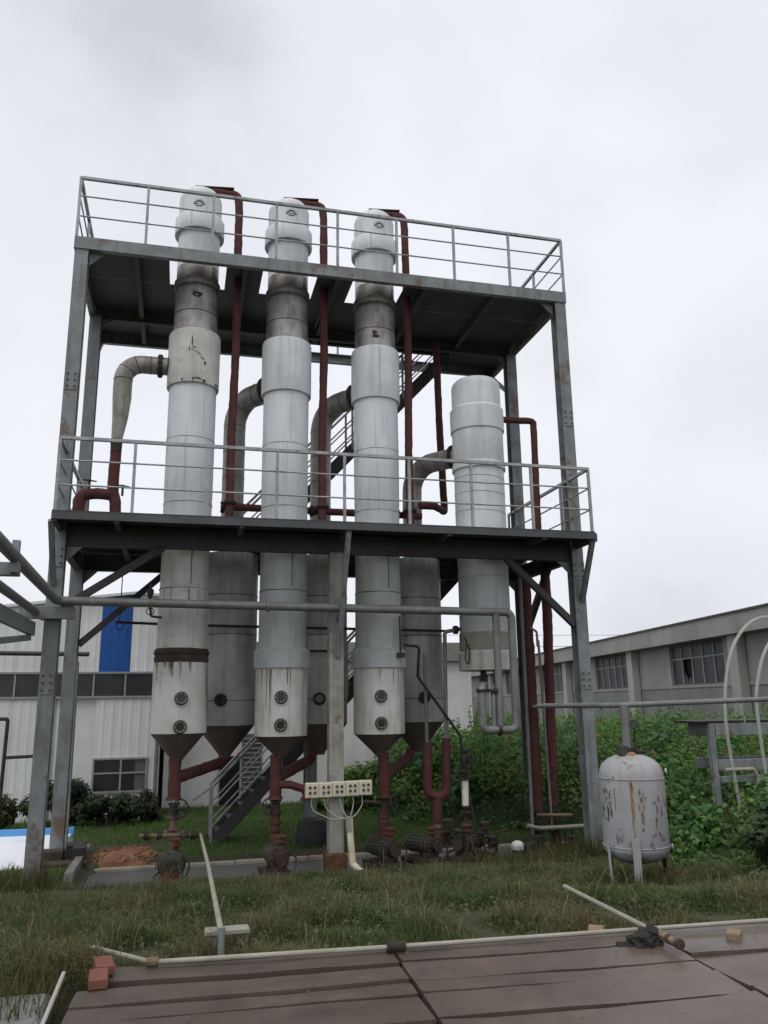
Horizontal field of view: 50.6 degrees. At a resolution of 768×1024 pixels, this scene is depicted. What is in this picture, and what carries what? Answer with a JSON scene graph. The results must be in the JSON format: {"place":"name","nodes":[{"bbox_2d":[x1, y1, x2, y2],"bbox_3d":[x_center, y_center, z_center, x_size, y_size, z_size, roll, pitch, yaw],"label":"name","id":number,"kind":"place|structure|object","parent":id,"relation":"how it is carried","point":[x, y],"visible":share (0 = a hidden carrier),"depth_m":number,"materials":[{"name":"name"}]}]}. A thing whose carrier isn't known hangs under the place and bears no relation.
{"place":"outdoors","nodes":[
{"label":"outdoors","id":0,"kind":"place"},
{"bbox_2d":[0,651,89,656],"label":"thin pipe","id":1,"kind":"object","parent":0,"point":[22,653],"visible":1,"depth_m":16.30,"materials":[{"name":"black metal"}]},
{"bbox_2d":[84,845,571,886],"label":"pavement","id":2,"kind":"structure","parent":0,"point":[230,870],"depth_m":11.80,"materials":[{"name":"concrete"}]},
{"bbox_2d":[153,837,189,881],"bbox_3d":[-2.903,4.755,11.130,0.480,0.593,0.700,3,-14,-14],"label":"pump","id":3,"kind":"object","parent":2,"relation":"on","point":[173,858],"visible":0.92,"depth_m":10.94,"materials":[{"name":"grey metal"}]},
{"bbox_2d":[139,756,228,848],"bbox_3d":[-2.741,4.349,12.125,0.690,1.360,1.857,-7,-15,26],"label":"discharge leg","id":4,"kind":"object","parent":3,"relation":"attached to","point":[177,776],"visible":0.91,"depth_m":11.75,"materials":[{"name":"red metal"}]},
{"bbox_2d":[258,834,296,875],"bbox_3d":[-1.522,4.820,11.432,0.480,0.568,0.700,5,-14,-22],"label":"pump","id":5,"kind":"object","parent":2,"relation":"on","point":[275,857],"visible":0.94,"depth_m":11.24,"materials":[{"name":"brown metal"}]},
{"bbox_2d":[262,751,316,844],"bbox_3d":[-1.289,4.453,12.463,0.658,1.440,1.822,-6,-14,21],"label":"discharge leg","id":6,"kind":"object","parent":5,"relation":"attached to","point":[279,776],"visible":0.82,"depth_m":12.11,"materials":[{"name":"red metal"}]},
{"bbox_2d":[362,826,407,868],"bbox_3d":[-0.002,4.919,11.947,0.480,0.573,0.700,8,-16,-33],"label":"pump","id":7,"kind":"object","parent":2,"relation":"on","point":[389,847],"visible":0.95,"depth_m":11.79,"materials":[{"name":"black metal"}]},
{"bbox_2d":[363,748,414,838],"bbox_3d":[0.115,4.550,12.964,0.440,1.445,1.799,-5,-14,17],"label":"discharge leg","id":8,"kind":"object","parent":7,"relation":"on","point":[387,773],"visible":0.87,"depth_m":12.48,"materials":[{"name":"red metal"}]},
{"bbox_2d":[401,826,447,865],"bbox_3d":[0.600,5.002,12.232,0.480,0.528,0.700,11,-18,-41],"label":"pump","id":9,"kind":"object","parent":2,"relation":"on","point":[430,847],"visible":0.98,"depth_m":12.12,"materials":[{"name":"black metal"}]},
{"bbox_2d":[420,626,459,855],"bbox_3d":[0.914,3.514,12.823,0.910,3.464,0.492,3,-14,-14],"label":"pipe","id":10,"kind":"object","parent":9,"relation":"on","point":[436,798],"visible":0.86,"depth_m":12.77,"materials":[{"name":"red metal"}]},
{"bbox_2d":[459,749,476,832],"bbox_3d":[1.323,4.544,12.733,0.250,1.600,0.243,-14,-18,43],"label":"valve stand","id":11,"kind":"object","parent":2,"relation":"on","point":[465,757],"visible":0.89,"depth_m":12.74,"materials":[{"name":"white paint"}]},
{"bbox_2d":[403,644,462,750],"bbox_3d":[0.762,2.941,12.874,1.069,1.664,0.150,8,-16,-31],"label":"black feed tube","id":12,"kind":"object","parent":11,"relation":"on","point":[433,697],"visible":1,"depth_m":12.88,"materials":[{"name":"metal"}]},
{"bbox_2d":[447,823,489,863],"bbox_3d":[1.292,5.015,12.371,0.480,0.548,0.700,-11,-17,36],"label":"pump","id":13,"kind":"object","parent":2,"relation":"on","point":[472,841],"visible":0.82,"depth_m":12.18,"materials":[{"name":"black metal"}]},
{"bbox_2d":[442,818,508,859],"bbox_3d":[1.379,4.982,12.370,0.998,0.621,0.392,3,-14,-14],"label":"tube cluster","id":14,"kind":"object","parent":2,"relation":"on","point":[493,841],"visible":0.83,"depth_m":12.33,"materials":[{"name":"black metal"}]},
{"bbox_2d":[459,842,587,868],"bbox_3d":[1.987,4.940,11.729,1.862,0.390,1.848,-13,-18,41],"label":"grass tuft","id":15,"kind":"object","parent":2,"relation":"on","point":[539,857],"visible":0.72,"depth_m":11.46,"materials":[{"name":"green plant"}]},
{"bbox_2d":[511,840,537,853],"bbox_3d":[2.207,5.273,12.843,0.501,0.190,0.201,12,-18,-42],"label":"motor","id":16,"kind":"object","parent":2,"relation":"on","point":[514,844],"visible":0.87,"depth_m":12.72,"materials":[{"name":"white paint"}]},
{"bbox_2d":[518,577,583,847],"bbox_3d":[2.838,3.324,13.820,1.197,4.464,0.601,3,-14,-14],"label":"pipe stand","id":17,"kind":"object","parent":2,"relation":"on","point":[538,829],"visible":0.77,"depth_m":13.48,"materials":[{"name":"red metal"}]},
{"bbox_2d":[517,569,542,809],"bbox_3d":[2.512,2.994,14.001,0.250,4.030,0.246,3,-14,-14],"label":"red pipe","id":18,"kind":"object","parent":17,"relation":"on","point":[536,765],"visible":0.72,"depth_m":13.87,"materials":[{"name":"red metal"}]},
{"bbox_2d":[539,562,557,805],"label":"red pipe","id":19,"kind":"object","parent":17,"relation":"on","point":[547,615],"visible":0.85,"depth_m":14.03,"materials":[{"name":"red metal"}]},
{"bbox_2d":[565,834,607,856],"bbox_3d":[3.262,4.994,12.256,1.070,0.495,1.119,3,-14,-14],"label":"grass tuft","id":20,"kind":"object","parent":2,"relation":"on","point":[599,849],"visible":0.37,"depth_m":12.08,"materials":[{"name":"green plant"}]},
{"bbox_2d":[0,782,767,1023],"bbox_3d":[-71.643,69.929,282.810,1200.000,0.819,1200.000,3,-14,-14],"label":"ground","id":21,"kind":"structure","parent":0,"point":[79,878],"depth_m":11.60,"materials":[{"name":"green plant"}]},
{"bbox_2d":[0,793,25,828],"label":"shrub","id":22,"kind":"object","parent":21,"relation":"on","point":[8,815],"visible":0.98,"depth_m":15.16,"materials":[{"name":"green plant"}]},
{"bbox_2d":[0,717,32,813],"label":"pipe barrier","id":23,"kind":"object","parent":21,"relation":"on","point":[4,756],"visible":0.94,"depth_m":15.13,"materials":[{"name":"grey metal"}]},
{"bbox_2d":[0,993,50,1023],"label":"concrete block","id":24,"kind":"structure","parent":21,"relation":"on","point":[25,1019],"depth_m":4.32,"materials":[{"name":"grey concrete"}]},
{"bbox_2d":[0,860,57,893],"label":"grass tuft","id":25,"kind":"object","parent":21,"relation":"on","point":[25,878],"visible":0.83,"depth_m":10.23,"materials":[{"name":"green plant"}]},
{"bbox_2d":[0,947,69,1023],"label":"grass tuft","id":26,"kind":"object","parent":21,"relation":"on","point":[39,991],"visible":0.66,"depth_m":4.53,"materials":[{"name":"green plant"}]},
{"bbox_2d":[0,827,74,870],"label":"plastic tray","id":27,"kind":"object","parent":21,"relation":"on","point":[12,845],"visible":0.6,"depth_m":12.80,"materials":[{"name":"white plastic"}]},
{"bbox_2d":[19,778,102,825],"bbox_3d":[-6.347,5.753,16.077,1.544,1.033,1.027,3,-14,-14],"label":"shrub","id":28,"kind":"object","parent":21,"relation":"on","point":[80,790],"visible":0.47,"depth_m":15.94,"materials":[{"name":"green plant"}]},
{"bbox_2d":[42,841,88,868],"bbox_3d":[-4.703,5.059,11.960,0.690,0.300,0.625,3,-14,-14],"label":"scrap block","id":29,"kind":"object","parent":21,"relation":"on","point":[57,856],"depth_m":11.92,"materials":[{"name":"grey concrete"}]},
{"bbox_2d":[0,591,163,822],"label":"sheet building","id":30,"kind":"structure","parent":21,"relation":"on","point":[118,749],"depth_m":17.51,"materials":[{"name":"white metal"}]},
{"bbox_2d":[0,672,152,698],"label":"strip window","id":31,"kind":"structure","parent":30,"relation":"in","point":[13,685],"depth_m":17.62,"materials":[{"name":"grey glass"}]},
{"bbox_2d":[90,757,147,793],"bbox_3d":[-5.635,5.614,17.339,1.140,0.716,0.060,3,-14,-14],"label":"window","id":32,"kind":"structure","parent":30,"relation":"in","point":[106,775],"depth_m":17.34,"materials":[{"name":"grey glass"}]},
{"bbox_2d":[80,789,143,825],"bbox_3d":[-5.425,5.912,16.167,1.262,0.747,1.007,3,-14,-14],"label":"shrub","id":33,"kind":"object","parent":21,"relation":"on","point":[122,806],"visible":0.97,"depth_m":15.97,"materials":[{"name":"green plant"}]},
{"bbox_2d":[87,845,163,867],"bbox_3d":[-4.037,5.429,12.609,1.233,0.352,2.040,1,-13,-8],"label":"soil heap","id":34,"kind":"object","parent":21,"relation":"on","point":[117,856],"visible":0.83,"depth_m":12.31,"materials":[{"name":"brown soil"}]},
{"bbox_2d":[128,788,162,823],"bbox_3d":[-4.892,5.990,16.519,0.810,0.734,0.754,3,-14,-14],"label":"shrub","id":35,"kind":"object","parent":21,"relation":"on","point":[151,809],"visible":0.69,"depth_m":16.42,"materials":[{"name":"green plant"}]},
{"bbox_2d":[204,924,249,955],"bbox_3d":[-1.089,2.991,5.616,0.305,0.218,0.120,3,-14,-14],"label":"pipe stand","id":36,"kind":"object","parent":21,"relation":"on","point":[234,930],"visible":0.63,"depth_m":5.60,"materials":[{"name":"metal"}]},
{"bbox_2d":[199,834,224,954],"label":"sloping pipe","id":37,"kind":"object","parent":36,"relation":"on","point":[221,939],"visible":0.87,"depth_m":5.96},
{"bbox_2d":[296,817,326,847],"bbox_3d":[-1.180,5.272,13.258,0.560,0.550,0.535,3,-14,-14],"label":"motor","id":38,"kind":"object","parent":21,"relation":"on","point":[311,831],"visible":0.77,"depth_m":13.08,"materials":[{"name":"black metal"}]},
{"bbox_2d":[23,176,602,882],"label":"steel platform","id":39,"kind":"structure","parent":21,"relation":"on","point":[123,292],"depth_m":13.16,"materials":[{"name":"metal"}]},
{"bbox_2d":[0,540,75,643],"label":"pipe rack","id":40,"kind":"object","parent":39,"relation":"attached to","point":[21,621],"visible":0.95,"depth_m":10.20,"materials":[{"name":"metal"}]},
{"bbox_2d":[0,580,43,620],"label":"service pipe","id":41,"kind":"object","parent":40,"relation":"on","point":[8,592],"visible":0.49,"depth_m":9.61,"materials":[{"name":"grey metal"}]},
{"bbox_2d":[0,531,520,735],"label":"service pipe","id":42,"kind":"object","parent":40,"relation":"on","point":[9,551],"visible":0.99,"depth_m":12.12,"materials":[{"name":"grey metal"}]},
{"bbox_2d":[65,662,78,851],"bbox_3d":[-4.965,3.905,12.930,0.060,3.000,0.040,3,-14,-14],"label":"conduit","id":43,"kind":"object","parent":39,"relation":"attached to","point":[71,759],"visible":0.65,"depth_m":12.92,"materials":[{"name":"grey metal"}]},
{"bbox_2d":[115,559,124,629],"bbox_3d":[-4.012,1.260,12.450,0.136,1.100,0.018,3,-14,-14],"label":"hanging wire","id":44,"kind":"object","parent":39,"relation":"hanging from","point":[121,597],"visible":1,"depth_m":12.39,"materials":[{"name":"metal"}]},
{"bbox_2d":[150,186,224,760],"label":"evaporator tower","id":45,"kind":"structure","parent":39,"relation":"on","point":[179,710],"depth_m":12.61,"materials":[{"name":"silver metal"}]},
{"bbox_2d":[72,354,167,511],"bbox_3d":[-4.133,-1.128,12.780,1.314,2.976,0.380,3,-14,-14],"label":"vapour inlet pipe","id":46,"kind":"object","parent":45,"relation":"attached to","point":[128,370],"visible":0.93,"depth_m":12.77,"materials":[{"name":"grey metal"}]},
{"bbox_2d":[146,583,161,618],"bbox_3d":[-3.363,1.310,11.962,0.107,0.498,0.280,-13,-18,41],"label":"drain cock","id":47,"kind":"object","parent":45,"relation":"attached to","point":[150,591],"visible":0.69,"depth_m":11.89,"materials":[{"name":"black metal"}]},
{"bbox_2d":[196,185,242,516],"bbox_3d":[-2.801,-2.646,13.481,0.864,6.185,0.226,3,-14,-14],"label":"red pipe","id":48,"kind":"object","parent":45,"relation":"attached to","point":[229,502],"visible":0.83,"depth_m":13.48,"materials":[{"name":"red metal"}]},
{"bbox_2d":[204,551,258,756],"bbox_3d":[-2.587,2.349,13.474,0.955,3.295,1.009,3,-14,-14],"label":"separator vessel","id":49,"kind":"object","parent":39,"relation":"attached to","point":[233,576],"visible":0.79,"depth_m":13.12,"materials":[{"name":"grey metal"}]},
{"bbox_2d":[115,621,444,631],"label":"thin pipe","id":50,"kind":"object","parent":39,"relation":"attached to","point":[257,626],"visible":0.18,"depth_m":13.07,"materials":[{"name":"black metal"}]},
{"bbox_2d":[254,198,311,757],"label":"evaporator tower","id":51,"kind":"structure","parent":39,"relation":"on","point":[281,659],"depth_m":12.97,"materials":[{"name":"silver metal"}]},
{"bbox_2d":[221,378,263,516],"bbox_3d":[-2.359,-0.745,13.984,1.173,3.065,0.490,-12,-17,40],"label":"vapour pipe","id":52,"kind":"object","parent":51,"relation":"attached to","point":[250,399],"visible":0.48,"depth_m":14.12,"materials":[{"name":"grey metal"}]},
{"bbox_2d":[284,197,328,520],"bbox_3d":[-1.340,-2.581,13.835,0.834,6.185,0.226,3,-14,-14],"label":"red pipe","id":53,"kind":"object","parent":51,"relation":"attached to","point":[322,506],"visible":0.76,"depth_m":13.84,"materials":[{"name":"red metal"}]},
{"bbox_2d":[220,501,421,519],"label":"red header pipe","id":54,"kind":"object","parent":53,"relation":"attached to","point":[312,511],"visible":0.38,"depth_m":13.77,"materials":[{"name":"red metal"}]},
{"bbox_2d":[305,782,318,798],"bbox_3d":[-1.014,3.928,11.462,0.188,0.205,0.119,3,-14,-14],"label":"button box","id":55,"kind":"object","parent":39,"relation":"attached to","point":[311,790],"visible":1,"depth_m":11.43,"materials":[{"name":"beige plastic"}]},
{"bbox_2d":[303,554,347,754],"bbox_3d":[-1.092,2.415,13.835,0.955,3.295,1.011,3,-14,-14],"label":"separator vessel","id":56,"kind":"object","parent":39,"relation":"attached to","point":[315,739],"visible":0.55,"depth_m":13.44,"materials":[{"name":"grey metal"}]},
{"bbox_2d":[309,650,326,652],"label":"thin pipe","id":57,"kind":"object","parent":56,"relation":"attached to","point":[318,651],"visible":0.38,"depth_m":13.27,"materials":[{"name":"black metal"}]},
{"bbox_2d":[319,782,331,797],"bbox_3d":[-0.828,3.937,11.508,0.188,0.205,0.119,3,-14,-14],"label":"button box","id":58,"kind":"object","parent":39,"relation":"attached to","point":[325,789],"visible":1,"depth_m":11.47,"materials":[{"name":"beige plastic"}]},
{"bbox_2d":[332,781,345,796],"bbox_3d":[-0.642,3.941,11.554,0.188,0.205,0.119,3,-14,-14],"label":"button box","id":59,"kind":"object","parent":39,"relation":"attached to","point":[338,788],"visible":1,"depth_m":11.52,"materials":[{"name":"beige plastic"}]},
{"bbox_2d":[243,353,450,552],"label":"staircase","id":60,"kind":"structure","parent":39,"relation":"on","point":[423,379],"depth_m":16.42,"materials":[{"name":"metal"}]},
{"bbox_2d":[345,780,358,795],"bbox_3d":[-0.455,3.945,11.600,0.188,0.205,0.119,3,-14,-14],"label":"button box","id":61,"kind":"object","parent":39,"relation":"attached to","point":[352,788],"visible":1,"depth_m":11.57,"materials":[{"name":"beige plastic"}]},
{"bbox_2d":[358,780,371,795],"bbox_3d":[-0.269,3.949,11.646,0.188,0.205,0.119,3,-14,-14],"label":"button box","id":62,"kind":"object","parent":39,"relation":"attached to","point":[365,787],"visible":1,"depth_m":11.61,"materials":[{"name":"beige plastic"}]},
{"bbox_2d":[351,209,405,754],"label":"evaporator tower","id":63,"kind":"structure","parent":39,"relation":"on","point":[378,665],"depth_m":13.34,"materials":[{"name":"silver metal"}]},
{"bbox_2d":[310,385,353,520],"bbox_3d":[-0.862,-0.677,14.345,1.168,3.060,0.480,-12,-17,40],"label":"vapour pipe","id":64,"kind":"object","parent":63,"relation":"attached to","point":[339,403],"visible":0.4,"depth_m":14.47,"materials":[{"name":"grey metal"}]},
{"bbox_2d":[368,208,416,523],"bbox_3d":[0.136,-2.517,14.193,0.794,6.185,0.226,3,-14,-14],"label":"red pipe","id":65,"kind":"object","parent":63,"relation":"attached to","point":[407,346],"visible":0.73,"depth_m":14.25,"materials":[{"name":"red metal"}]},
{"bbox_2d":[397,616,404,656],"bbox_3d":[0.260,1.952,12.719,0.120,0.635,0.060,3,-14,-14],"label":"level gauge","id":66,"kind":"object","parent":63,"relation":"attached to","point":[400,654],"visible":1,"depth_m":12.70,"materials":[{"name":"black metal"}]},
{"bbox_2d":[400,557,443,751],"bbox_3d":[0.558,2.488,14.239,0.955,3.295,1.004,3,-14,-14],"label":"separator vessel","id":67,"kind":"object","parent":39,"relation":"attached to","point":[419,581],"visible":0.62,"depth_m":13.90,"materials":[{"name":"grey metal"}]},
{"bbox_2d":[418,340,447,514],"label":"red pipe","id":68,"kind":"object","parent":39,"relation":"attached to","point":[442,509],"visible":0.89,"depth_m":15.42,"materials":[{"name":"metal"}]},
{"bbox_2d":[450,375,509,683],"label":"evaporator tower","id":69,"kind":"structure","parent":39,"relation":"on","point":[476,424],"depth_m":13.66,"materials":[{"name":"silver metal"}]},
{"bbox_2d":[402,445,452,523],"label":"vapour pipe","id":70,"kind":"object","parent":69,"relation":"attached to","point":[423,469],"visible":0.41,"depth_m":14.71,"materials":[{"name":"grey metal"}]},
{"bbox_2d":[464,637,469,663],"bbox_3d":[1.333,2.219,13.043,0.096,0.439,0.020,3,-14,-14],"label":"hanging wire","id":71,"kind":"object","parent":69,"relation":"hanging from","point":[465,651],"visible":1,"depth_m":13.03,"materials":[{"name":"black rubber"}]},
{"bbox_2d":[503,416,541,528],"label":"red pipe","id":72,"kind":"object","parent":69,"relation":"attached to","point":[534,443],"visible":0.8,"depth_m":14.43,"materials":[{"name":"red metal"}]},
{"bbox_2d":[63,841,563,881],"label":"kerb","id":73,"kind":"structure","parent":21,"relation":"on","point":[72,870],"depth_m":12.24,"materials":[{"name":"concrete"}]},
{"bbox_2d":[162,642,472,808],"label":"rendered building","id":74,"kind":"structure","parent":21,"relation":"on","point":[356,748],"depth_m":19.55,"materials":[{"name":"white paint"}]},
{"bbox_2d":[217,756,239,805],"bbox_3d":[-3.673,6.479,19.200,0.500,1.440,0.049,3,-14,-14],"label":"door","id":75,"kind":"structure","parent":74,"relation":"in","point":[235,769],"depth_m":19.20,"materials":[{"name":"black metal"}]},
{"bbox_2d":[241,734,261,803],"bbox_3d":[-3.160,6.129,19.400,0.480,1.600,0.074,3,-14,-14],"label":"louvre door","id":76,"kind":"structure","parent":74,"relation":"in","point":[256,747],"depth_m":19.43,"materials":[{"name":"grey metal"}]},
{"bbox_2d":[192,580,457,843],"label":"staircase","id":77,"kind":"structure","parent":21,"relation":"on","point":[234,816],"depth_m":14.18,"materials":[{"name":"metal"}]},
{"bbox_2d":[300,798,354,810],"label":"shrub","id":78,"kind":"object","parent":21,"relation":"on","point":[320,803],"visible":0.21,"depth_m":17.92,"materials":[{"name":"green plant"}]},
{"bbox_2d":[311,796,362,869],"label":"conduit pipe","id":79,"kind":"object","parent":21,"relation":"on","point":[350,841],"visible":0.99,"depth_m":11.38,"materials":[{"name":"plastic"}]},
{"bbox_2d":[344,760,394,810],"bbox_3d":[-0.414,6.108,18.132,1.414,1.134,1.097,3,-14,-14],"label":"shrub","id":80,"kind":"object","parent":21,"relation":"on","point":[357,773],"visible":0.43,"depth_m":17.82,"materials":[{"name":"green plant"}]},
{"bbox_2d":[0,842,767,1023],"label":"bank grass","id":81,"kind":"structure","parent":21,"relation":"on","point":[291,913],"depth_m":6.80,"materials":[{"name":"green plant"}]},
{"bbox_2d":[40,971,65,1023],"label":"white stick","id":82,"kind":"object","parent":81,"relation":"on","point":[51,1002],"visible":1,"depth_m":4.34,"materials":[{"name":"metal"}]},
{"bbox_2d":[61,923,767,1023],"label":"plank deck","id":83,"kind":"structure","parent":81,"relation":"on","point":[707,975],"depth_m":4.50,"materials":[{"name":"wood"}]},
{"bbox_2d":[88,967,107,990],"bbox_3d":[-1.620,2.648,4.610,0.105,0.053,0.220,4,-14,-18],"label":"brick","id":84,"kind":"object","parent":83,"relation":"on","point":[98,979],"visible":1,"depth_m":4.53,"materials":[{"name":"red brick"}]},
{"bbox_2d":[93,955,114,975],"bbox_3d":[-1.666,2.699,4.835,0.107,0.058,0.220,5,-14,-22],"label":"brick","id":85,"kind":"object","parent":83,"relation":"on","point":[103,961],"visible":0.8,"depth_m":4.80,"materials":[{"name":"red brick"}]},
{"bbox_2d":[87,918,767,966],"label":"drain pipe","id":86,"kind":"object","parent":83,"relation":"on","point":[395,946],"visible":0.95,"depth_m":5.17,"materials":[{"name":"white plastic"}]},
{"bbox_2d":[588,924,603,930],"bbox_3d":[1.468,2.914,5.629,0.105,0.053,0.220,-5,-14,16],"label":"brick","id":87,"kind":"object","parent":83,"relation":"on","point":[595,927],"visible":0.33,"depth_m":5.66,"materials":[{"name":"beige brick"}]},
{"bbox_2d":[563,884,684,949],"bbox_3d":[1.492,2.861,5.772,0.366,0.144,1.726,2,-14,-12],"label":"spray lance","id":88,"kind":"object","parent":83,"relation":"on","point":[643,936],"visible":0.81,"depth_m":5.18},
{"bbox_2d":[725,928,741,940],"bbox_3d":[2.300,2.780,5.342,0.086,0.046,0.136,-8,-15,27],"label":"brick","id":89,"kind":"object","parent":83,"relation":"on","point":[732,934],"visible":1,"depth_m":5.30,"materials":[{"name":"beige brick"}]},
{"bbox_2d":[524,833,594,857],"bbox_3d":[2.724,5.216,12.662,1.277,0.524,1.286,3,-14,-14],"label":"grass tuft","id":90,"kind":"object","parent":21,"relation":"on","point":[551,844],"visible":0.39,"depth_m":12.71,"materials":[{"name":"green plant"}]},
{"bbox_2d":[356,699,767,876],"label":"vine thicket","id":91,"kind":"object","parent":21,"relation":"on","point":[496,773],"visible":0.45,"depth_m":15.47,"materials":[{"name":"green plant"}]},
{"bbox_2d":[372,779,767,876],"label":"undergrowth","id":92,"kind":"object","parent":21,"relation":"on","point":[496,807],"depth_m":14.91,"materials":[{"name":"green plant"}]},
{"bbox_2d":[471,603,767,725],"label":"concrete works","id":93,"kind":"structure","parent":21,"relation":"on","point":[685,660],"depth_m":31.34,"materials":[{"name":"grey concrete"}]},
{"bbox_2d":[507,672,519,693],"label":"window","id":94,"kind":"structure","parent":93,"relation":"in","point":[508,673],"depth_m":56.43,"materials":[{"name":"grey glass"}]},
{"bbox_2d":[543,664,562,692],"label":"window","id":95,"kind":"structure","parent":93,"relation":"in","point":[558,679],"depth_m":45.68,"materials":[{"name":"grey glass"}]},
{"bbox_2d":[596,653,627,689],"bbox_3d":[10.617,7.444,37.741,0.070,1.520,3.947,1,-13,-6],"label":"window","id":96,"kind":"structure","parent":93,"relation":"in","point":[611,670],"depth_m":37.76,"materials":[{"name":"grey glass"}]},
{"bbox_2d":[671,638,724,685],"bbox_3d":[11.512,5.523,29.668,0.170,1.520,4.148,1,-13,-6],"label":"window","id":97,"kind":"structure","parent":93,"relation":"in","point":[705,664],"depth_m":29.57,"materials":[{"name":"grey glass"}]},
{"bbox_2d":[587,866,683,888],"bbox_3d":[2.854,4.130,9.204,1.066,0.378,1.140,3,-14,-14],"label":"grass tuft","id":98,"kind":"object","parent":21,"relation":"on","point":[649,880],"visible":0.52,"depth_m":9.05,"materials":[{"name":"green plant"}]},
{"bbox_2d":[598,720,673,885],"bbox_3d":[2.909,3.454,9.489,0.755,1.993,0.765,-12,-18,40],"label":"pressure tank","id":99,"kind":"object","parent":21,"relation":"on","point":[635,828],"visible":0.98,"depth_m":9.22,"materials":[{"name":"metal"}]},
{"bbox_2d":[532,697,767,747],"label":"feed pipe","id":100,"kind":"object","parent":99,"relation":"on","point":[625,722],"visible":0.96,"depth_m":10.01,"materials":[{"name":"grey metal"}]},
{"bbox_2d":[674,716,767,815],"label":"steel trestle","id":101,"kind":"object","parent":21,"relation":"on","point":[711,730],"visible":0.9,"depth_m":12.58,"materials":[{"name":"black metal"}]},
{"bbox_2d":[723,615,767,805],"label":"hose","id":102,"kind":"object","parent":101,"relation":"attached to","point":[741,631],"visible":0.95,"depth_m":12.60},
{"bbox_2d":[734,794,767,861],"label":"weed clump","id":103,"kind":"object","parent":21,"relation":"on","point":[758,831],"visible":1,"depth_m":8.89,"materials":[{"name":"green plant"}]},
{"bbox_2d":[0,0,767,657],"label":"sky","id":104,"kind":"structure","parent":0,"point":[632,135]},
{"bbox_2d":[754,643,767,792],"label":"hose","id":105,"kind":"object","parent":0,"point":[765,650],"visible":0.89,"depth_m":12.61,"materials":[{"name":"white plastic"}]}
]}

